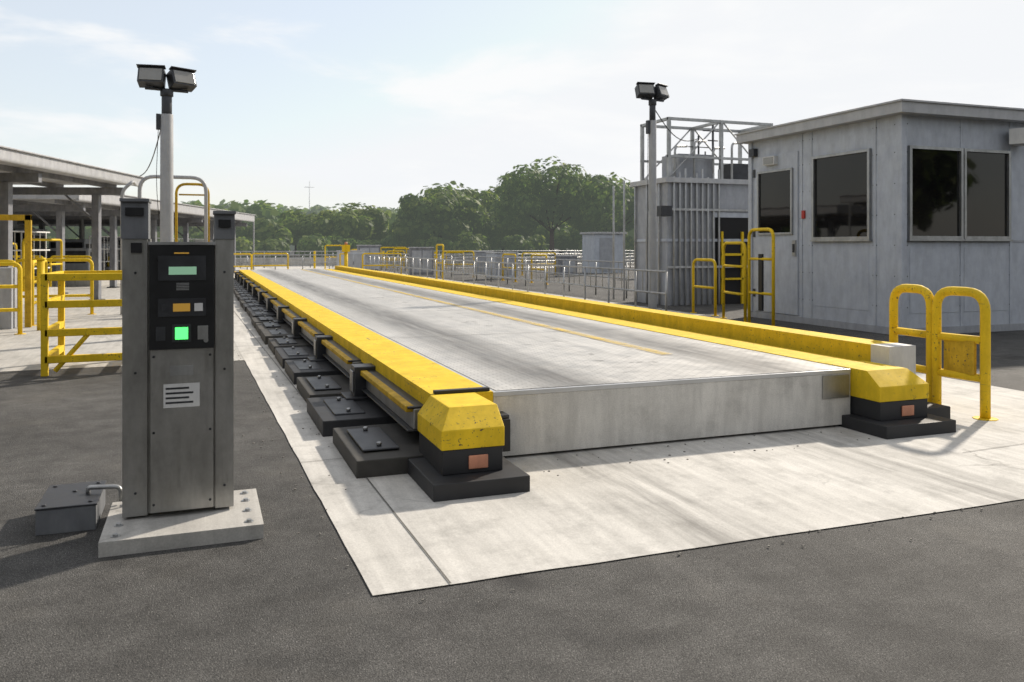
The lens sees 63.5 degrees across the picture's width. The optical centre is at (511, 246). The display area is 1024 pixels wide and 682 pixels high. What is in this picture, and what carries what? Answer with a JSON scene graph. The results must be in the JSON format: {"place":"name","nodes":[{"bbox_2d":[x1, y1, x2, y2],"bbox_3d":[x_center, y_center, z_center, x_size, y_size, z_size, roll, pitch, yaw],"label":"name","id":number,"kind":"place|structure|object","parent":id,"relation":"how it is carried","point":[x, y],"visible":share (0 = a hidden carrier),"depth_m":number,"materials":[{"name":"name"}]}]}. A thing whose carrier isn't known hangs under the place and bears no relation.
{"place":"outdoors","nodes":[
{"label":"outdoors","id":0,"kind":"place"},
{"bbox_2d":[0,249,1023,681],"bbox_3d":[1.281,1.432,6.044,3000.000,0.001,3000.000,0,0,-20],"label":"ground","id":1,"kind":"structure","parent":0,"point":[938,597],"depth_m":3.37,"materials":[{"name":"grey asphalt"}]},
{"bbox_2d":[32,226,55,238],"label":"tree line","id":2,"kind":"object","parent":1,"relation":"on","point":[51,231],"visible":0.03,"depth_m":114.36,"materials":[{"name":"green plant"}]},
{"bbox_2d":[47,236,55,247],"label":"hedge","id":3,"kind":"object","parent":1,"relation":"on","point":[49,237],"visible":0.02,"depth_m":90.98,"materials":[{"name":"green plant"}]},
{"bbox_2d":[34,480,106,535],"bbox_3d":[-2.303,1.361,4.337,0.280,0.142,0.440,0,0,-20],"label":"ground box","id":4,"kind":"object","parent":1,"relation":"on","point":[67,508],"visible":1,"depth_m":4.17,"materials":[{"name":"metal"}]},
{"bbox_2d":[41,270,121,376],"bbox_3d":[-4.953,0.867,9.827,0.940,1.130,1.220,0,0,-20],"label":"yellow guard","id":5,"kind":"object","parent":1,"relation":"on","point":[56,354],"visible":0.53,"depth_m":9.24,"materials":[{"name":"paint"}]},
{"bbox_2d":[55,226,119,238],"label":"tree","id":6,"kind":"object","parent":1,"relation":"on","point":[75,229],"visible":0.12,"depth_m":117.16,"materials":[{"name":"green plant"}]},
{"bbox_2d":[150,231,179,241],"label":"tree","id":7,"kind":"object","parent":1,"relation":"on","point":[158,235],"visible":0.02,"depth_m":89.03,"materials":[{"name":"green plant"}]},
{"bbox_2d":[157,226,203,239],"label":"tree","id":8,"kind":"object","parent":1,"relation":"on","point":[193,230],"visible":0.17,"depth_m":107.42,"materials":[{"name":"green plant"}]},
{"bbox_2d":[98,198,263,557],"bbox_3d":[-1.671,0.597,4.231,0.730,1.670,0.640,0,0,-20],"label":"kiosk terminal","id":9,"kind":"object","parent":1,"relation":"on","point":[178,491],"visible":1,"depth_m":4.16,"materials":[{"name":"metal"}]},
{"bbox_2d":[150,200,228,233],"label":"tree","id":10,"kind":"object","parent":1,"relation":"on","point":[197,203],"visible":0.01,"depth_m":123.34,"materials":[{"name":"green plant"}]},
{"bbox_2d":[179,231,203,241],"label":"tree","id":11,"kind":"object","parent":1,"relation":"on","point":[197,235],"visible":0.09,"depth_m":89.57,"materials":[{"name":"green plant"}]},
{"bbox_2d":[218,199,230,208],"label":"tree","id":12,"kind":"object","parent":1,"relation":"on","point":[222,202],"visible":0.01,"depth_m":153.04,"materials":[{"name":"green plant"}]},
{"bbox_2d":[236,236,260,257],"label":"hedge","id":13,"kind":"object","parent":1,"relation":"on","point":[243,243],"visible":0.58,"depth_m":98.81,"materials":[{"name":"green plant"}]},
{"bbox_2d":[222,199,293,226],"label":"tree line","id":14,"kind":"object","parent":1,"relation":"on","point":[261,209],"visible":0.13,"depth_m":128.57,"materials":[{"name":"green plant"}]},
{"bbox_2d":[236,217,293,256],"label":"tree","id":15,"kind":"object","parent":1,"relation":"on","point":[264,229],"visible":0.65,"depth_m":108.37,"materials":[{"name":"green plant"}]},
{"bbox_2d":[257,238,290,257],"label":"hedge","id":16,"kind":"object","parent":1,"relation":"on","point":[280,244],"visible":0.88,"depth_m":91.29,"materials":[{"name":"green plant"}]},
{"bbox_2d":[271,204,287,210],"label":"tree","id":17,"kind":"object","parent":1,"relation":"on","point":[281,207],"visible":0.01,"depth_m":157.08,"materials":[{"name":"green plant"}]},
{"bbox_2d":[278,206,313,214],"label":"tree line","id":18,"kind":"object","parent":1,"relation":"on","point":[294,208],"visible":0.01,"depth_m":166.20,"materials":[{"name":"green plant"}]},
{"bbox_2d":[275,209,318,255],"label":"tree","id":19,"kind":"object","parent":1,"relation":"on","point":[296,213],"visible":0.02,"depth_m":125.61,"materials":[{"name":"green plant"}]},
{"bbox_2d":[282,213,317,243],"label":"tree","id":20,"kind":"object","parent":1,"relation":"on","point":[301,226],"visible":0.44,"depth_m":115.96,"materials":[{"name":"green plant"}]},
{"bbox_2d":[309,181,313,208],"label":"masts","id":21,"kind":"object","parent":1,"relation":"on","point":[309,194],"visible":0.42,"depth_m":259.31},
{"bbox_2d":[295,233,327,257],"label":"hedge","id":22,"kind":"object","parent":1,"relation":"on","point":[313,243],"visible":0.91,"depth_m":90.54,"materials":[{"name":"green plant"}]},
{"bbox_2d":[306,204,330,214],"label":"tree","id":23,"kind":"object","parent":1,"relation":"on","point":[317,208],"visible":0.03,"depth_m":168.36,"materials":[{"name":"green plant"}]},
{"bbox_2d":[325,202,347,211],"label":"tree","id":24,"kind":"object","parent":1,"relation":"on","point":[326,207],"visible":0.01,"depth_m":200.52,"materials":[{"name":"green plant"}]},
{"bbox_2d":[324,235,355,256],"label":"hedge","id":25,"kind":"object","parent":1,"relation":"on","point":[334,240],"visible":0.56,"depth_m":101.79,"materials":[{"name":"green plant"}]},
{"bbox_2d":[314,209,373,241],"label":"tree","id":26,"kind":"object","parent":1,"relation":"on","point":[347,226],"visible":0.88,"depth_m":108.86,"materials":[{"name":"green plant"}]},
{"bbox_2d":[313,202,392,241],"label":"tree","id":27,"kind":"object","parent":1,"relation":"on","point":[380,219],"visible":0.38,"depth_m":115.42,"materials":[{"name":"green plant"}]},
{"bbox_2d":[349,239,387,252],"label":"hedge","id":28,"kind":"object","parent":1,"relation":"on","point":[369,242],"visible":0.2,"depth_m":102.27,"materials":[{"name":"green plant"}]},
{"bbox_2d":[377,207,396,213],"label":"tree","id":29,"kind":"object","parent":1,"relation":"on","point":[385,208],"visible":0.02,"depth_m":166.34,"materials":[{"name":"green plant"}]},
{"bbox_2d":[381,235,406,256],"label":"hedge","id":30,"kind":"object","parent":1,"relation":"on","point":[389,241],"visible":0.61,"depth_m":103.69,"materials":[{"name":"green plant"}]},
{"bbox_2d":[385,210,407,253],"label":"tree line","id":31,"kind":"object","parent":1,"relation":"on","point":[392,216],"visible":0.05,"depth_m":129.33,"materials":[{"name":"green plant"}]},
{"bbox_2d":[385,220,430,255],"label":"tree","id":32,"kind":"object","parent":1,"relation":"on","point":[413,241],"visible":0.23,"depth_m":121.36,"materials":[{"name":"green plant"}]},
{"bbox_2d":[236,256,633,266],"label":"yard kerb wall","id":33,"kind":"structure","parent":1,"relation":"on","point":[317,260],"depth_m":60.07,"materials":[{"name":"concrete"}]},
{"bbox_2d":[236,250,633,267],"bbox_3d":[-8.506,0.866,57.899,62.035,1.132,0.070,0,0,-20],"label":"yard fence","id":34,"kind":"object","parent":1,"relation":"on","point":[264,258],"visible":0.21,"depth_m":56.28,"materials":[{"name":"metal"}]},
{"bbox_2d":[387,183,484,240],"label":"tree","id":35,"kind":"object","parent":1,"relation":"on","point":[452,215],"visible":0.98,"depth_m":102.20,"materials":[{"name":"green plant"}]},
{"bbox_2d":[419,235,452,256],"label":"hedge","id":36,"kind":"object","parent":1,"relation":"on","point":[432,241],"visible":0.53,"depth_m":100.85,"materials":[{"name":"green plant"}]},
{"bbox_2d":[423,180,499,256],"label":"tree","id":37,"kind":"object","parent":1,"relation":"on","point":[489,225],"visible":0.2,"depth_m":116.31,"materials":[{"name":"green plant"}]},
{"bbox_2d":[449,233,482,256],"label":"hedge","id":38,"kind":"object","parent":1,"relation":"on","point":[467,242],"visible":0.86,"depth_m":99.81,"materials":[{"name":"green plant"}]},
{"bbox_2d":[476,234,490,250],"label":"tree","id":39,"kind":"object","parent":1,"relation":"on","point":[485,245],"visible":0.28,"depth_m":110.00,"materials":[{"name":"green plant"}]},
{"bbox_2d":[481,228,498,250],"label":"tree","id":40,"kind":"object","parent":1,"relation":"on","point":[492,241],"visible":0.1,"depth_m":121.95,"materials":[{"name":"green plant"}]},
{"bbox_2d":[496,227,512,251],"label":"tree","id":41,"kind":"object","parent":1,"relation":"on","point":[499,239],"visible":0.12,"depth_m":130.02,"materials":[{"name":"green plant"}]},
{"bbox_2d":[397,253,626,298],"bbox_3d":[-1.922,0.922,36.328,0.044,1.020,29.022,0,0,-20],"label":"railing","id":42,"kind":"object","parent":1,"relation":"on","point":[569,260],"visible":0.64,"depth_m":28.53,"materials":[{"name":"metal"}]},
{"bbox_2d":[480,186,550,255],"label":"tree","id":43,"kind":"object","parent":1,"relation":"on","point":[526,229],"visible":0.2,"depth_m":122.06,"materials":[{"name":"green plant"}]},
{"bbox_2d":[501,235,534,256],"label":"hedge","id":44,"kind":"object","parent":1,"relation":"on","point":[518,243],"visible":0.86,"depth_m":106.48,"materials":[{"name":"green plant"}]},
{"bbox_2d":[525,234,548,256],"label":"hedge","id":45,"kind":"object","parent":1,"relation":"on","point":[537,242],"visible":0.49,"depth_m":110.95,"materials":[{"name":"green plant"}]},
{"bbox_2d":[531,221,581,254],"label":"tree","id":46,"kind":"object","parent":1,"relation":"on","point":[566,236],"visible":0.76,"depth_m":117.75,"materials":[{"name":"green plant"}]},
{"bbox_2d":[488,156,631,256],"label":"tree","id":47,"kind":"object","parent":1,"relation":"on","point":[564,196],"visible":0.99,"depth_m":93.37,"materials":[{"name":"green plant"}]},
{"bbox_2d":[239,266,915,455],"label":"weighbridge deck","id":48,"kind":"structure","parent":1,"relation":"on","point":[694,376],"depth_m":7.15,"materials":[{"name":"concrete"}]},
{"bbox_2d":[280,271,626,337],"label":"deck seams","id":49,"kind":"object","parent":48,"relation":"on","point":[437,310],"visible":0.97,"depth_m":9.66,"materials":[{"name":"grey concrete"}]},
{"bbox_2d":[433,387,489,394],"bbox_3d":[-0.333,0.954,5.479,0.380,0.024,0.050,0,0,-20],"label":"strap","id":50,"kind":"object","parent":48,"relation":"on","point":[460,390],"visible":1,"depth_m":5.46,"materials":[{"name":"black metal"}]},
{"bbox_2d":[301,269,656,352],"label":"deck markings","id":51,"kind":"object","parent":48,"relation":"on","point":[564,330],"visible":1,"depth_m":10.87,"materials":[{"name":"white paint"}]},
{"bbox_2d":[822,374,848,398],"bbox_3d":[2.548,1.102,6.509,0.260,0.180,0.008,0,0,-20],"label":"corner plate","id":52,"kind":"object","parent":48,"relation":"attached to","point":[835,386],"visible":1,"depth_m":6.50,"materials":[{"name":"beige metal"}]},
{"bbox_2d":[580,232,626,272],"bbox_3d":[5.317,-0.393,44.884,2.551,3.650,2.259,0,0,-20],"label":"electrical cabinet","id":53,"kind":"object","parent":1,"relation":"on","point":[597,245],"visible":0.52,"depth_m":44.35,"materials":[{"name":"metal"}]},
{"bbox_2d":[566,172,645,232],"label":"tree","id":54,"kind":"object","parent":1,"relation":"on","point":[629,222],"visible":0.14,"depth_m":108.38,"materials":[{"name":"green plant"}]},
{"bbox_2d":[625,235,633,255],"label":"tree","id":55,"kind":"object","parent":1,"relation":"on","point":[629,242],"visible":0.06,"depth_m":108.39,"materials":[{"name":"green plant"}]},
{"bbox_2d":[627,228,633,238],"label":"tree","id":56,"kind":"object","parent":1,"relation":"on","point":[631,233],"visible":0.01,"depth_m":145.41,"materials":[{"name":"green plant"}]},
{"bbox_2d":[690,228,774,325],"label":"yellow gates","id":57,"kind":"object","parent":1,"relation":"on","point":[746,266],"visible":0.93,"depth_m":14.90,"materials":[{"name":"metal"}]},
{"bbox_2d":[734,99,1023,335],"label":"control cabin","id":58,"kind":"object","parent":1,"relation":"on","point":[862,213],"visible":0.98,"depth_m":13.94,"materials":[{"name":"metal"}]},
{"bbox_2d":[0,266,1023,594],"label":"concrete slab","id":59,"kind":"structure","parent":0,"point":[590,506],"depth_m":4.89,"materials":[{"name":"concrete"}]},
{"bbox_2d":[0,215,31,328],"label":"yard gantries","id":60,"kind":"object","parent":59,"relation":"on","point":[8,296],"visible":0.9,"depth_m":14.59,"materials":[{"name":"yellow paint"}]},
{"bbox_2d":[23,287,57,304],"bbox_3d":[-16.885,0.058,6.265,11.500,2.748,31.000,0,0,-3],"label":"plant equipment","id":61,"kind":"object","parent":59,"relation":"on","point":[53,290],"depth_m":21.63,"materials":[{"name":"metal"}]},
{"bbox_2d":[13,230,49,268],"bbox_3d":[-11.251,0.348,6.699,0.040,1.468,30.220,0,0,-3],"label":"railing","id":62,"kind":"object","parent":61,"relation":"on","point":[45,250],"visible":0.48,"depth_m":20.43,"materials":[{"name":"white metal"}]},
{"bbox_2d":[0,258,93,334],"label":"canopy rails","id":63,"kind":"object","parent":59,"relation":"on","point":[42,265],"visible":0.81,"depth_m":14.04,"materials":[{"name":"yellow metal"}]},
{"bbox_2d":[22,238,62,291],"bbox_3d":[-11.361,0.442,14.266,0.137,1.280,15.044,0,0,-3],"label":"yellow railing","id":64,"kind":"object","parent":63,"relation":"attached to","point":[40,239],"visible":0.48,"depth_m":20.52,"materials":[{"name":"metal"}]},
{"bbox_2d":[13,243,91,297],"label":"yellow canopy rails","id":65,"kind":"object","parent":59,"relation":"on","point":[65,256],"visible":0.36,"depth_m":23.04,"materials":[{"name":"metal"}]},
{"bbox_2d":[13,219,119,286],"bbox_3d":[-21.130,0.058,36.373,11.500,2.748,14.500,0,0,-3],"label":"plant equipment","id":66,"kind":"object","parent":59,"relation":"on","point":[77,246],"visible":0.33,"depth_m":32.21,"materials":[{"name":"metal"}]},
{"bbox_2d":[89,236,203,270],"bbox_3d":[-15.480,0.348,36.557,0.040,1.468,14.220,0,0,-3],"label":"railing","id":67,"kind":"object","parent":66,"relation":"on","point":[104,249],"visible":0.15,"depth_m":30.97,"materials":[{"name":"metal"}]},
{"bbox_2d":[0,145,143,299],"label":"canopy","id":68,"kind":"object","parent":59,"relation":"on","point":[51,175],"visible":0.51,"depth_m":19.23,"materials":[{"name":"metal"}]},
{"bbox_2d":[13,195,254,293],"bbox_3d":[-20.210,-0.138,33.925,14.139,3.140,20.600,0,0,-3],"label":"canopy","id":69,"kind":"object","parent":59,"relation":"on","point":[60,212],"visible":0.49,"depth_m":28.55,"materials":[{"name":"metal"}]},
{"bbox_2d":[120,175,209,314],"bbox_3d":[-7.399,-0.037,17.890,1.950,2.938,1.244,0,0,-3],"label":"hoop","id":70,"kind":"object","parent":59,"relation":"on","point":[206,194],"visible":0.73,"depth_m":17.71,"materials":[{"name":"paint"}]},
{"bbox_2d":[136,64,196,241],"bbox_3d":[-5.473,-0.706,13.138,0.885,4.275,0.481,0,0,-20],"label":"floodlight pole","id":71,"kind":"object","parent":59,"relation":"on","point":[154,77],"visible":0.88,"depth_m":13.05,"materials":[{"name":"metal"}]},
{"bbox_2d":[86,111,698,500],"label":"cables","id":72,"kind":"object","parent":71,"relation":"attached to","point":[89,488],"visible":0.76,"depth_m":4.36,"materials":[{"name":"rubber"}]},
{"bbox_2d":[101,240,463,269],"bbox_3d":[-13.157,0.572,45.893,11.498,1.719,23.885,0,0,27],"label":"railing","id":73,"kind":"object","parent":59,"relation":"on","point":[102,242],"visible":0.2,"depth_m":52.34,"materials":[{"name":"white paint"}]},
{"bbox_2d":[118,245,577,279],"bbox_3d":[-5.700,0.673,40.679,25.076,1.518,10.499,0,0,-3],"label":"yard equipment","id":74,"kind":"object","parent":59,"relation":"on","point":[354,258],"visible":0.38,"depth_m":39.41,"materials":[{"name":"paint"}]},
{"bbox_2d":[234,242,555,284],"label":"yellow yard rails","id":75,"kind":"object","parent":59,"relation":"on","point":[345,248],"visible":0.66,"depth_m":36.62,"materials":[{"name":"metal"}]},
{"bbox_2d":[236,253,633,270],"bbox_3d":[-10.037,0.943,47.719,52.030,0.977,0.060,0,0,-20],"label":"yard fence","id":76,"kind":"object","parent":59,"relation":"on","point":[381,268],"visible":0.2,"depth_m":48.57,"materials":[{"name":"metal"}]},
{"bbox_2d":[408,392,529,501],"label":"block","id":77,"kind":"structure","parent":59,"relation":"on","point":[464,441],"depth_m":4.88,"materials":[{"name":"yellow rubber"}]},
{"bbox_2d":[366,255,666,310],"bbox_3d":[-3.237,0.947,32.420,0.044,0.970,35.422,0,0,-20],"label":"railing","id":78,"kind":"object","parent":59,"relation":"on","point":[527,279],"visible":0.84,"depth_m":22.16,"materials":[{"name":"metal"}]},
{"bbox_2d":[234,271,949,478],"bbox_3d":[-4.369,1.232,21.166,4.949,0.400,32.526,0,0,-20],"label":"deck hardware","id":79,"kind":"object","parent":59,"relation":"on","point":[365,415],"visible":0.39,"depth_m":6.96,"materials":[{"name":"black metal"}]},
{"bbox_2d":[234,347,1017,602],"bbox_3d":[-0.731,1.423,6.886,11.824,0.006,5.565,0,0,36],"label":"grit debris","id":80,"kind":"object","parent":59,"relation":"on","point":[679,553],"visible":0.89,"depth_m":5.14,"materials":[{"name":"grey gravel"}]},
{"bbox_2d":[234,311,1023,582],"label":"slab joints","id":81,"kind":"object","parent":59,"relation":"on","point":[389,505],"visible":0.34,"depth_m":4.49,"materials":[{"name":"grey concrete"}]},
{"bbox_2d":[635,82,669,309],"bbox_3d":[3.156,-1.111,18.595,0.892,5.087,0.410,0,0,-32],"label":"floodlight pole","id":82,"kind":"object","parent":59,"relation":"on","point":[649,91],"visible":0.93,"depth_m":18.52,"materials":[{"name":"metal"}]},
{"bbox_2d":[827,361,955,439],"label":"block","id":83,"kind":"structure","parent":59,"relation":"on","point":[887,402],"depth_m":6.38,"materials":[{"name":"yellow metal"}]},
{"bbox_2d":[889,284,998,420],"bbox_3d":[3.728,0.887,7.279,0.233,1.090,1.132,0,0,-20],"label":"hoop barrier","id":84,"kind":"object","parent":59,"relation":"on","point":[960,356],"visible":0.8,"depth_m":7.12,"materials":[{"name":"yellow metal"}]},
{"bbox_2d":[0,0,1023,210],"label":"sky","id":85,"kind":"structure","parent":0,"point":[370,102],"materials":[{"name":"white"}]},
{"bbox_2d":[613,117,772,305],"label":"annex building","id":86,"kind":"structure","parent":0,"point":[702,211],"depth_m":20.44,"materials":[{"name":"paint"}]}
]}

